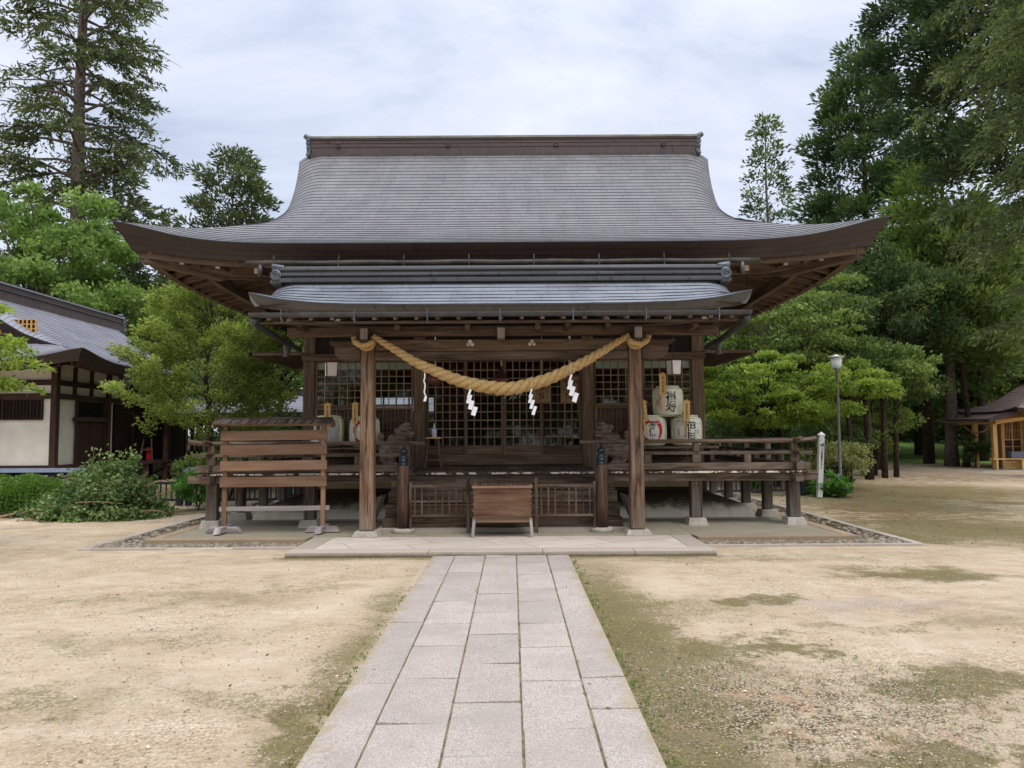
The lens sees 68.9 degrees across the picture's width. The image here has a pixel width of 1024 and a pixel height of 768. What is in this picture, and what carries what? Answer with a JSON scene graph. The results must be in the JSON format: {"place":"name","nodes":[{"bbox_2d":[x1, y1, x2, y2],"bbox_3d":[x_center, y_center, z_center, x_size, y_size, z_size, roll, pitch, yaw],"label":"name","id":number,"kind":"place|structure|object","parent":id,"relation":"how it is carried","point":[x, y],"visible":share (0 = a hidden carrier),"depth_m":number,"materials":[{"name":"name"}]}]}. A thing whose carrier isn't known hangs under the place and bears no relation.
{"place":"outdoors","nodes":[
{"label":"outdoors","id":0,"kind":"place"},
{"bbox_2d":[139,439,152,460],"bbox_3d":[-12.621,2.270,25.762,0.506,0.765,0.158,0,-4,0],"label":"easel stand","id":1,"kind":"object","parent":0,"point":[149,454],"visible":0.91,"depth_m":25.79,"materials":[{"name":"red"}]},
{"bbox_2d":[144,475,183,505],"bbox_3d":[-8.470,2.457,17.178,1.770,0.680,0.120,0,-4,0],"label":"fence","id":2,"kind":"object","parent":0,"point":[179,502],"depth_m":17.16,"materials":[{"name":"black paint"}]},
{"bbox_2d":[296,555,666,767],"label":"path","id":3,"kind":"structure","parent":0,"point":[484,730],"depth_m":4.69,"materials":[{"name":"stone"}]},
{"bbox_2d":[0,435,1023,767],"bbox_3d":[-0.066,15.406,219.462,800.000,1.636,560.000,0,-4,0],"label":"ground","id":4,"kind":"structure","parent":0,"point":[932,633],"depth_m":5.91,"materials":[{"name":"beige sand"}]},
{"bbox_2d":[0,302,55,394],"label":"maple tree","id":5,"kind":"object","parent":4,"relation":"on","point":[10,342],"visible":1,"depth_m":10.63,"materials":[{"name":"green plant"}]},
{"bbox_2d":[0,472,74,517],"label":"clipped bush","id":6,"kind":"object","parent":4,"relation":"on","point":[11,488],"visible":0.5,"depth_m":15.31,"materials":[{"name":"green plant"}]},
{"bbox_2d":[0,468,85,490],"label":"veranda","id":7,"kind":"object","parent":4,"relation":"on","point":[49,472],"visible":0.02,"depth_m":17.17,"materials":[{"name":"black paint"}]},
{"bbox_2d":[0,178,144,333],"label":"ginkgo tree","id":8,"kind":"object","parent":4,"relation":"on","point":[28,262],"visible":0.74,"depth_m":35.32,"materials":[{"name":"green plant"}]},
{"bbox_2d":[0,0,189,301],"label":"tall fir","id":9,"kind":"object","parent":4,"relation":"on","point":[77,173],"visible":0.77,"depth_m":44.32,"materials":[{"name":"green plant"}]},
{"bbox_2d":[12,443,180,522],"bbox_3d":[-8.138,1.957,14.878,2.992,1.547,2.243,0,-4,0],"label":"shrub","id":10,"kind":"object","parent":4,"relation":"on","point":[110,490],"visible":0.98,"depth_m":14.46,"materials":[{"name":"green plant"}]},
{"bbox_2d":[0,281,208,490],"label":"shrine office","id":11,"kind":"structure","parent":4,"relation":"on","point":[70,417],"depth_m":23.17,"materials":[{"name":"grey tile"}]},
{"bbox_2d":[0,399,43,419],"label":"window","id":12,"kind":"structure","parent":11,"relation":"in","point":[10,409],"depth_m":21.78,"materials":[{"name":"brown wood"}]},
{"bbox_2d":[73,400,109,467],"bbox_3d":[-13.310,1.700,23.595,0.120,2.300,1.900,0,-4,0],"label":"double door","id":13,"kind":"structure","parent":11,"relation":"in","point":[90,433],"depth_m":23.53,"materials":[{"name":"brown wood"}]},
{"bbox_2d":[66,131,161,341],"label":"dark fir","id":14,"kind":"object","parent":4,"relation":"on","point":[118,194],"visible":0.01,"depth_m":49.65,"materials":[{"name":"green plant"}]},
{"bbox_2d":[82,282,169,348],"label":"ginkgo tree","id":15,"kind":"object","parent":4,"relation":"on","point":[130,309],"visible":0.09,"depth_m":39.47,"materials":[{"name":"green plant"}]},
{"bbox_2d":[98,264,187,363],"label":"woodland tree","id":16,"kind":"object","parent":4,"relation":"on","point":[133,280],"visible":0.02,"depth_m":46.51,"materials":[{"name":"green plant"}]},
{"bbox_2d":[124,204,195,341],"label":"dark fir","id":17,"kind":"object","parent":4,"relation":"on","point":[173,211],"visible":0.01,"depth_m":51.17,"materials":[{"name":"green plant"}]},
{"bbox_2d":[145,361,228,453],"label":"tree","id":18,"kind":"object","parent":4,"relation":"on","point":[201,424],"visible":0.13,"depth_m":27.32,"materials":[{"name":"green plant"}]},
{"bbox_2d":[97,276,298,494],"bbox_3d":[-8.072,-0.236,19.701,4.848,6.710,4.978,0,-4,0],"label":"garden tree","id":19,"kind":"object","parent":4,"relation":"on","point":[172,304],"visible":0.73,"depth_m":18.75,"materials":[{"name":"green plant"}]},
{"bbox_2d":[169,465,228,509],"bbox_3d":[-6.922,2.312,16.448,1.224,1.074,1.313,-2,-4,22],"label":"leafy plant","id":20,"kind":"object","parent":4,"relation":"on","point":[185,489],"visible":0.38,"depth_m":16.11,"materials":[{"name":"green plant"}]},
{"bbox_2d":[135,141,283,324],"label":"open fir","id":21,"kind":"object","parent":4,"relation":"on","point":[250,190],"visible":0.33,"depth_m":44.65,"materials":[{"name":"green plant"}]},
{"bbox_2d":[171,450,253,497],"bbox_3d":[-7.264,2.276,18.459,2.221,1.417,2.002,0,-4,0],"label":"shrub","id":22,"kind":"object","parent":4,"relation":"on","point":[180,467],"visible":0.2,"depth_m":18.09,"materials":[{"name":"green plant"}]},
{"bbox_2d":[151,283,302,429],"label":"woodland tree","id":23,"kind":"object","parent":4,"relation":"on","point":[229,318],"visible":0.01,"depth_m":44.11,"materials":[{"name":"green plant"}]},
{"bbox_2d":[182,467,292,505],"bbox_3d":[-6.286,2.349,17.185,2.516,0.870,0.316,0,-4,0],"label":"picket fence","id":24,"kind":"object","parent":4,"relation":"on","point":[289,494],"visible":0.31,"depth_m":17.14,"materials":[{"name":"black paint"}]},
{"bbox_2d":[187,405,302,488],"bbox_3d":[-7.335,1.964,22.443,4.043,2.594,4.291,0,-4,0],"label":"shrub","id":25,"kind":"object","parent":4,"relation":"on","point":[269,428],"visible":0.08,"depth_m":21.83,"materials":[{"name":"green plant"}]},
{"bbox_2d":[194,310,324,416],"bbox_3d":[-7.654,0.022,24.106,4.975,6.671,4.932,0,-4,0],"label":"garden tree","id":26,"kind":"object","parent":4,"relation":"on","point":[292,384],"visible":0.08,"depth_m":23.88,"materials":[{"name":"green plant"}]},
{"bbox_2d":[149,388,433,479],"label":"corridor building","id":27,"kind":"structure","parent":4,"relation":"on","point":[298,404],"depth_m":26.69,"materials":[{"name":"brown wood"}]},
{"bbox_2d":[285,535,716,557],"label":"porch slab","id":28,"kind":"structure","parent":4,"relation":"on","point":[401,547],"depth_m":10.15,"materials":[{"name":"grey stone"}]},
{"bbox_2d":[471,483,533,537],"bbox_3d":[-0.143,1.896,11.259,0.927,0.777,0.424,0,-4,0],"label":"offering box","id":29,"kind":"object","parent":28,"relation":"on","point":[499,502],"visible":1,"depth_m":11.07,"materials":[{"name":"brown wood"}]},
{"bbox_2d":[92,492,910,547],"bbox_3d":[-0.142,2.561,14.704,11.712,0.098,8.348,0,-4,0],"label":"pebbles","id":30,"kind":"object","parent":4,"relation":"in","point":[865,538],"visible":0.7,"depth_m":10.80,"materials":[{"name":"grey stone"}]},
{"bbox_2d":[77,487,925,550],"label":"kerb","id":31,"kind":"structure","parent":4,"relation":"on","point":[912,543],"depth_m":10.49,"materials":[{"name":"stone"}]},
{"bbox_2d":[144,495,859,544],"bbox_3d":[-0.144,2.621,15.560,10.440,0.136,9.400,0,-4,0],"label":"podium","id":32,"kind":"object","parent":4,"relation":"on","point":[745,529],"visible":0.36,"depth_m":11.45,"materials":[{"name":"concrete"}]},
{"bbox_2d":[205,417,340,535],"bbox_3d":[-3.721,1.421,11.683,2.095,1.795,0.656,0,-4,0],"label":"votive rack","id":33,"kind":"object","parent":32,"relation":"on","point":[226,450],"visible":1,"depth_m":11.63,"materials":[{"name":"brown wood"}]},
{"bbox_2d":[376,494,386,519],"bbox_3d":[-2.188,2.061,11.941,0.262,0.551,0.680,0,-4,0],"label":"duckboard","id":34,"kind":"object","parent":32,"relation":"on","point":[380,499],"visible":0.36,"depth_m":11.94,"materials":[{"name":"brown wood"}]},
{"bbox_2d":[409,478,469,532],"bbox_3d":[-1.119,1.883,11.506,0.940,0.847,0.060,0,-4,0],"label":"stair barrier","id":35,"kind":"object","parent":32,"relation":"on","point":[456,486],"visible":0.95,"depth_m":11.49,"materials":[{"name":"brown wood"}]},
{"bbox_2d":[112,131,890,537],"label":"worship hall","id":36,"kind":"structure","parent":32,"relation":"on","point":[516,257],"depth_m":12.63,"materials":[{"name":"brown wood"}]},
{"bbox_2d":[324,327,337,377],"bbox_3d":[-3.068,-0.535,12.665,0.210,0.855,0.210,1,-4,-24],"label":"hanging lantern","id":37,"kind":"object","parent":36,"relation":"hanging from","point":[330,369],"visible":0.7,"depth_m":12.58,"materials":[{"name":"paper"}]},
{"bbox_2d":[315,361,360,406],"bbox_3d":[-3.275,0.004,14.211,0.926,0.878,0.037,0,-4,0],"label":"lattice window","id":38,"kind":"structure","parent":36,"relation":"in","point":[342,365],"depth_m":14.21,"materials":[{"name":"brown wood"}]},
{"bbox_2d":[315,447,382,464],"bbox_3d":[-2.927,1.350,13.544,1.450,0.391,0.485,0,-4,0],"label":"barrel bench","id":39,"kind":"object","parent":36,"relation":"on","point":[340,448],"visible":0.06,"depth_m":13.31,"materials":[{"name":"brown wood"}]},
{"bbox_2d":[311,415,343,446],"bbox_3d":[-3.333,0.854,13.557,0.548,0.566,0.565,0,-4,0],"label":"sake barrel","id":40,"kind":"object","parent":39,"relation":"on","point":[336,433],"visible":0.38,"depth_m":13.40,"materials":[{"name":"wicker"}]},
{"bbox_2d":[349,416,379,446],"bbox_3d":[-2.671,0.868,13.571,0.553,0.566,0.536,0,-4,0],"label":"sake barrel","id":41,"kind":"object","parent":39,"relation":"on","point":[351,431],"visible":0.26,"depth_m":13.40,"materials":[{"name":"wicker"}]},
{"bbox_2d":[351,401,358,439],"bbox_3d":[-2.801,0.654,13.316,0.164,0.705,0.036,0,-4,0],"label":"name tag board","id":42,"kind":"object","parent":41,"relation":"attached to","point":[355,413],"visible":1,"depth_m":13.31,"materials":[{"name":"brown wood"}]},
{"bbox_2d":[376,361,412,406],"bbox_3d":[-2.345,-0.002,14.211,0.926,0.878,0.037,0,-4,0],"label":"lattice window","id":43,"kind":"structure","parent":36,"relation":"in","point":[380,365],"depth_m":14.21,"materials":[{"name":"brown wood"}]},
{"bbox_2d":[378,423,414,469],"bbox_3d":[-2.055,1.102,13.211,0.689,0.833,0.345,-1,-4,12],"label":"guardian statue","id":44,"kind":"object","parent":36,"relation":"on","point":[404,432],"visible":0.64,"depth_m":13.10,"materials":[{"name":"brown wood"}]},
{"bbox_2d":[424,437,442,468],"bbox_3d":[-1.447,1.272,13.797,0.326,0.569,0.286,0,-4,0],"label":"stool","id":45,"kind":"object","parent":36,"relation":"on","point":[427,453],"visible":1,"depth_m":13.69,"materials":[{"name":"brown wood"}]},
{"bbox_2d":[426,337,442,384],"bbox_3d":[-1.303,-0.518,12.663,0.312,1.070,0.310,0,-4,0],"label":"hanging bell","id":46,"kind":"object","parent":36,"relation":"hanging from","point":[431,380],"visible":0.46,"depth_m":12.53,"materials":[{"name":"brown metal"}]},
{"bbox_2d":[426,361,464,454],"bbox_3d":[-1.252,0.453,14.225,0.766,1.798,0.036,0,-4,0],"label":"lattice door","id":47,"kind":"structure","parent":36,"relation":"in","point":[433,450],"depth_m":14.19,"materials":[{"name":"brown wood"}]},
{"bbox_2d":[465,360,503,454],"bbox_3d":[-0.527,0.446,14.180,0.736,1.798,0.036,0,-4,0],"label":"lattice door","id":48,"kind":"structure","parent":36,"relation":"in","point":[474,449],"depth_m":14.14,"materials":[{"name":"brown wood"}]},
{"bbox_2d":[351,333,650,398],"bbox_3d":[-0.162,-0.259,11.248,4.533,1.014,0.341,0,-4,0],"label":"straw rope","id":49,"kind":"object","parent":36,"relation":"hanging from","point":[501,388],"visible":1,"depth_m":11.13,"materials":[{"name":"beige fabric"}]},
{"bbox_2d":[466,377,477,415],"bbox_3d":[-0.596,0.184,11.082,0.176,0.585,0.066,0,-4,0],"label":"paper streamer","id":50,"kind":"object","parent":49,"relation":"hanging from","point":[469,401],"visible":1,"depth_m":11.05,"materials":[{"name":"paper"}]},
{"bbox_2d":[567,370,578,401],"bbox_3d":[0.902,-0.024,11.095,0.178,0.605,0.066,0,-4,0],"label":"paper streamer","id":51,"kind":"object","parent":49,"relation":"hanging from","point":[570,387],"visible":1,"depth_m":11.07,"materials":[{"name":"paper"}]},
{"bbox_2d":[493,360,509,381],"bbox_3d":[-0.183,-0.545,12.664,0.280,1.030,0.280,0,-4,0],"label":"hanging bell","id":52,"kind":"object","parent":36,"relation":"hanging from","point":[501,376],"visible":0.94,"depth_m":12.55,"materials":[{"name":"brown metal"}]},
{"bbox_2d":[504,360,542,454],"bbox_3d":[0.213,0.441,14.180,0.736,1.798,0.036,0,-4,0],"label":"lattice door","id":53,"kind":"structure","parent":36,"relation":"in","point":[513,449],"depth_m":14.13,"materials":[{"name":"brown wood"}]},
{"bbox_2d":[533,336,550,401],"bbox_3d":[0.543,-0.311,13.646,0.345,1.295,0.030,0,-4,0],"label":"offering sign","id":54,"kind":"object","parent":36,"relation":"hanging from","point":[542,394],"visible":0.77,"depth_m":13.61,"materials":[{"name":"brown wood"}]},
{"bbox_2d":[542,360,581,454],"bbox_3d":[0.938,0.440,14.225,0.766,1.798,0.036,0,-4,0],"label":"lattice door","id":55,"kind":"structure","parent":36,"relation":"in","point":[547,449],"depth_m":14.19,"materials":[{"name":"brown wood"}]},
{"bbox_2d":[560,336,577,401],"bbox_3d":[1.038,-0.314,13.646,0.345,1.295,0.030,0,-4,0],"label":"offering sign","id":56,"kind":"object","parent":36,"relation":"hanging from","point":[565,395],"visible":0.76,"depth_m":13.61,"materials":[{"name":"brown wood"}]},
{"bbox_2d":[562,336,578,383],"bbox_3d":[0.982,-0.532,12.663,0.312,1.070,0.310,0,-4,0],"label":"hanging bell","id":57,"kind":"object","parent":36,"relation":"hanging from","point":[575,378],"visible":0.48,"depth_m":12.53,"materials":[{"name":"brown metal"}]},
{"bbox_2d":[593,421,627,462],"bbox_3d":[1.768,1.079,13.211,0.689,0.833,0.345,0,-4,-12],"label":"guardian statue","id":58,"kind":"object","parent":36,"relation":"on","point":[602,431],"visible":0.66,"depth_m":13.10,"materials":[{"name":"brown wood"}]},
{"bbox_2d":[594,359,642,405],"bbox_3d":[2.025,-0.029,14.211,0.926,0.878,0.037,0,-4,0],"label":"lattice window","id":59,"kind":"structure","parent":36,"relation":"in","point":[598,364],"depth_m":14.21,"materials":[{"name":"brown wood"}]},
{"bbox_2d":[642,359,691,404],"bbox_3d":[2.955,-0.034,14.211,0.926,0.878,0.037,0,-4,0],"label":"lattice window","id":60,"kind":"structure","parent":36,"relation":"in","point":[660,363],"depth_m":14.21,"materials":[{"name":"brown wood"}]},
{"bbox_2d":[665,335,681,375],"bbox_3d":[2.742,-0.570,12.665,0.210,0.855,0.210,1,-4,-20],"label":"hanging lantern","id":61,"kind":"object","parent":36,"relation":"hanging from","point":[673,367],"visible":0.83,"depth_m":12.58,"materials":[{"name":"paper"}]},
{"bbox_2d":[644,446,718,462],"bbox_3d":[2.923,1.321,13.543,1.550,0.378,0.485,0,-4,0],"label":"barrel bench","id":62,"kind":"object","parent":36,"relation":"on","point":[708,458],"visible":0.41,"depth_m":13.32,"materials":[{"name":"brown wood"}]},
{"bbox_2d":[643,415,666,445],"bbox_3d":[2.521,0.849,13.570,0.553,0.566,0.536,0,-4,0],"label":"sake barrel","id":63,"kind":"object","parent":62,"relation":"on","point":[655,426],"visible":0.73,"depth_m":13.34,"materials":[{"name":"wicker"}]},
{"bbox_2d":[652,385,682,416],"bbox_3d":[2.836,0.317,13.625,0.551,0.566,0.537,0,-4,0],"label":"sake barrel","id":64,"kind":"object","parent":63,"relation":"on","point":[673,402],"visible":0.97,"depth_m":13.41,"materials":[{"name":"wicker"}]},
{"bbox_2d":[659,372,665,410],"bbox_3d":[2.701,0.137,13.358,0.187,0.706,0.036,0,-4,0],"label":"name tag board","id":65,"kind":"object","parent":64,"relation":"attached to","point":[662,381],"visible":0.99,"depth_m":13.36,"materials":[{"name":"brown wood"}]},
{"bbox_2d":[671,415,701,445],"bbox_3d":[3.168,0.846,13.590,0.549,0.566,0.537,0,-4,0],"label":"sake barrel","id":66,"kind":"object","parent":62,"relation":"on","point":[694,427],"visible":0.73,"depth_m":13.38,"materials":[{"name":"wicker"}]},
{"bbox_2d":[682,399,690,437],"bbox_3d":[3.126,0.616,13.316,0.187,0.701,0.036,0,-4,0],"label":"name tag board","id":67,"kind":"object","parent":66,"relation":"attached to","point":[686,410],"visible":1,"depth_m":13.32,"materials":[{"name":"brown wood"}]},
{"bbox_2d":[535,478,595,532],"bbox_3d":[0.821,1.871,11.506,0.940,0.847,0.060,0,-4,0],"label":"stair barrier","id":68,"kind":"object","parent":32,"relation":"on","point":[537,485],"visible":0.98,"depth_m":11.49,"materials":[{"name":"brown wood"}]},
{"bbox_2d":[619,493,628,515],"bbox_3d":[1.893,2.036,11.941,0.262,0.551,0.680,0,-4,0],"label":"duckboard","id":69,"kind":"object","parent":32,"relation":"on","point":[624,498],"visible":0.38,"depth_m":11.94,"materials":[{"name":"brown wood"}]},
{"bbox_2d":[0,483,1019,765],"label":"fallen leaves","id":70,"kind":"object","parent":4,"relation":"on","point":[578,661],"visible":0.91,"depth_m":5.04,"materials":[{"name":"brown plant"}]},
{"bbox_2d":[0,550,1023,767],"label":"loose grit","id":71,"kind":"object","parent":4,"relation":"on","point":[694,687],"visible":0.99,"depth_m":4.56,"materials":[{"name":"beige gravel"}]},
{"bbox_2d":[669,331,767,435],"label":"woodland tree","id":72,"kind":"object","parent":4,"relation":"on","point":[705,339],"visible":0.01,"depth_m":42.40,"materials":[{"name":"green plant"}]},
{"bbox_2d":[705,408,800,460],"bbox_3d":[6.817,1.895,23.911,4.904,2.753,4.673,0,-4,0],"label":"shrub","id":73,"kind":"object","parent":4,"relation":"on","point":[730,430],"visible":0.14,"depth_m":22.74,"materials":[{"name":"green plant"}]},
{"bbox_2d":[706,461,805,494],"bbox_3d":[6.105,2.386,18.881,2.696,0.870,0.316,0,-4,0],"label":"picket fence","id":74,"kind":"object","parent":4,"relation":"on","point":[803,488],"visible":0.22,"depth_m":18.83,"materials":[{"name":"black paint"}]},
{"bbox_2d":[738,112,799,223],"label":"slender conifer","id":75,"kind":"object","parent":4,"relation":"on","point":[760,150],"visible":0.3,"depth_m":50.71,"materials":[{"name":"green plant"}]},
{"bbox_2d":[687,350,867,486],"bbox_3d":[7.522,1.046,21.909,5.332,4.166,5.396,0,-4,0],"label":"maple tree","id":76,"kind":"object","parent":4,"relation":"on","point":[782,404],"visible":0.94,"depth_m":21.23,"materials":[{"name":"green plant"}]},
{"bbox_2d":[706,271,888,469],"bbox_3d":[10.317,-0.450,27.012,6.686,7.760,6.984,0,-4,0],"label":"layered tree","id":77,"kind":"object","parent":4,"relation":"on","point":[812,307],"visible":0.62,"depth_m":25.67,"materials":[{"name":"green plant"}]},
{"bbox_2d":[733,411,881,479],"bbox_3d":[9.373,2.080,24.985,5.009,2.469,5.026,-3,-5,39],"label":"shrub","id":78,"kind":"object","parent":4,"relation":"on","point":[825,427],"visible":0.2,"depth_m":23.82,"materials":[{"name":"green plant"}]},
{"bbox_2d":[726,266,908,457],"bbox_3d":[12.697,-0.750,31.999,8.063,8.999,7.244,1,-4,-25],"label":"evergreen tree","id":79,"kind":"object","parent":4,"relation":"on","point":[851,289],"visible":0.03,"depth_m":30.90,"materials":[{"name":"green plant"}]},
{"bbox_2d":[816,432,824,496],"bbox_3d":[7.567,1.973,18.306,0.230,1.600,0.140,0,-4,0],"label":"marker post","id":80,"kind":"object","parent":4,"relation":"on","point":[820,458],"visible":1,"depth_m":18.26,"materials":[{"name":"white paint"}]},
{"bbox_2d":[808,470,856,497],"bbox_3d":[7.961,2.513,18.569,1.133,0.770,1.174,-2,-4,26],"label":"leafy plant","id":81,"kind":"object","parent":4,"relation":"on","point":[842,487],"visible":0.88,"depth_m":18.41,"materials":[{"name":"green plant"}]},
{"bbox_2d":[797,439,875,477],"bbox_3d":[9.263,2.319,21.326,2.251,1.513,2.416,3,-5,-39],"label":"shrub","id":82,"kind":"object","parent":4,"relation":"on","point":[850,452],"visible":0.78,"depth_m":20.73,"materials":[{"name":"green plant"}]},
{"bbox_2d":[828,354,844,479],"bbox_3d":[8.566,1.034,19.571,0.420,3.630,0.420,0,-4,0],"label":"lamp post","id":83,"kind":"object","parent":4,"relation":"on","point":[836,361],"visible":0.89,"depth_m":19.56,"materials":[{"name":"metal"}]},
{"bbox_2d":[801,357,907,482],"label":"maple tree","id":84,"kind":"object","parent":4,"relation":"on","point":[868,382],"visible":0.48,"depth_m":22.76,"materials":[{"name":"green plant"}]},
{"bbox_2d":[827,334,910,479],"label":"thin tree","id":85,"kind":"object","parent":4,"relation":"on","point":[863,343],"visible":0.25,"depth_m":24.45,"materials":[{"name":"green plant"}]},
{"bbox_2d":[782,31,964,360],"bbox_3d":[18.407,-7.141,39.122,10.600,22.753,10.114,-4,-5,40],"label":"cedar","id":86,"kind":"object","parent":4,"relation":"on","point":[826,205],"visible":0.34,"depth_m":38.22,"materials":[{"name":"green plant"}]},
{"bbox_2d":[817,403,929,475],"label":"tree","id":87,"kind":"object","parent":4,"relation":"on","point":[905,412],"visible":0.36,"depth_m":25.87,"materials":[{"name":"green plant"}]},
{"bbox_2d":[852,341,927,477],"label":"thin tree","id":88,"kind":"object","parent":4,"relation":"on","point":[895,349],"visible":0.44,"depth_m":24.96,"materials":[{"name":"green plant"}]},
{"bbox_2d":[808,239,984,469],"bbox_3d":[14.696,-1.079,30.085,7.544,9.374,7.966,0,-4,0],"label":"evergreen tree","id":89,"kind":"object","parent":4,"relation":"on","point":[911,283],"visible":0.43,"depth_m":28.39,"materials":[{"name":"green plant"}]},
{"bbox_2d":[862,341,943,476],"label":"thin tree","id":90,"kind":"object","parent":4,"relation":"on","point":[928,369],"visible":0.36,"depth_m":25.07,"materials":[{"name":"green plant"}]},
{"bbox_2d":[913,404,922,454],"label":"light tree","id":91,"kind":"object","parent":4,"relation":"on","point":[918,442],"depth_m":41.71,"materials":[{"name":"brown plant"}]},
{"bbox_2d":[885,400,964,441],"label":"shrub","id":92,"kind":"object","parent":4,"relation":"on","point":[908,436],"visible":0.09,"depth_m":56.40,"materials":[{"name":"green plant"}]},
{"bbox_2d":[837,0,1023,194],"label":"giant cedar","id":93,"kind":"object","parent":4,"relation":"on","point":[923,12],"visible":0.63,"depth_m":26.87,"materials":[{"name":"green plant"}]},
{"bbox_2d":[863,265,1001,463],"bbox_3d":[18.813,-0.776,34.492,6.388,9.315,6.508,-4,-5,40],"label":"evergreen tree","id":94,"kind":"object","parent":4,"relation":"on","point":[929,447],"visible":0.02,"depth_m":33.53,"materials":[{"name":"green plant"}]},
{"bbox_2d":[862,107,1023,465],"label":"straight cedar","id":95,"kind":"object","parent":4,"relation":"on","point":[951,454],"visible":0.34,"depth_m":31.42,"materials":[{"name":"green plant"}]},
{"bbox_2d":[887,342,1022,457],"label":"woodland tree","id":96,"kind":"object","parent":4,"relation":"on","point":[940,410],"visible":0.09,"depth_m":38.70,"materials":[{"name":"green plant"}]},
{"bbox_2d":[889,194,1023,466],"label":"leaning cedar","id":97,"kind":"object","parent":4,"relation":"on","point":[1010,312],"visible":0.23,"depth_m":30.58,"materials":[{"name":"green plant"}]},
{"bbox_2d":[903,0,1023,365],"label":"fir","id":98,"kind":"object","parent":4,"relation":"on","point":[1013,16],"visible":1,"depth_m":15.46,"materials":[{"name":"green plant"}]},
{"bbox_2d":[956,433,991,467],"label":"shrub","id":99,"kind":"object","parent":4,"relation":"on","point":[970,452],"visible":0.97,"depth_m":30.34,"materials":[{"name":"green plant"}]},
{"bbox_2d":[924,209,1023,460],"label":"light tree","id":100,"kind":"object","parent":4,"relation":"on","point":[984,456],"depth_m":35.76,"materials":[{"name":"green plant"}]},
{"bbox_2d":[936,377,1023,470],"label":"shrine","id":101,"kind":"object","parent":4,"relation":"on","point":[1003,416],"visible":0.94,"depth_m":29.91,"materials":[{"name":"brown wood"}]},
{"bbox_2d":[989,458,1023,469],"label":"bench","id":102,"kind":"object","parent":101,"relation":"on","point":[1020,463],"visible":0.97,"depth_m":28.89,"materials":[{"name":"brown wood"}]},
{"bbox_2d":[1004,421,1020,460],"bbox_3d":[20.044,2.241,29.894,0.650,1.646,0.050,0,-4,0],"label":"lattice door","id":103,"kind":"structure","parent":101,"relation":"in","point":[1011,429],"depth_m":29.89,"materials":[{"name":"brown wood"}]},
{"bbox_2d":[0,0,1023,435],"label":"sky","id":104,"kind":"structure","parent":0,"point":[262,76],"materials":[{"name":"white"}]},
{"bbox_2d":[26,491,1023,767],"bbox_3d":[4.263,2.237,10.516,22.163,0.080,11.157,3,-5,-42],"label":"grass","id":105,"kind":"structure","parent":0,"point":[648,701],"depth_m":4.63,"materials":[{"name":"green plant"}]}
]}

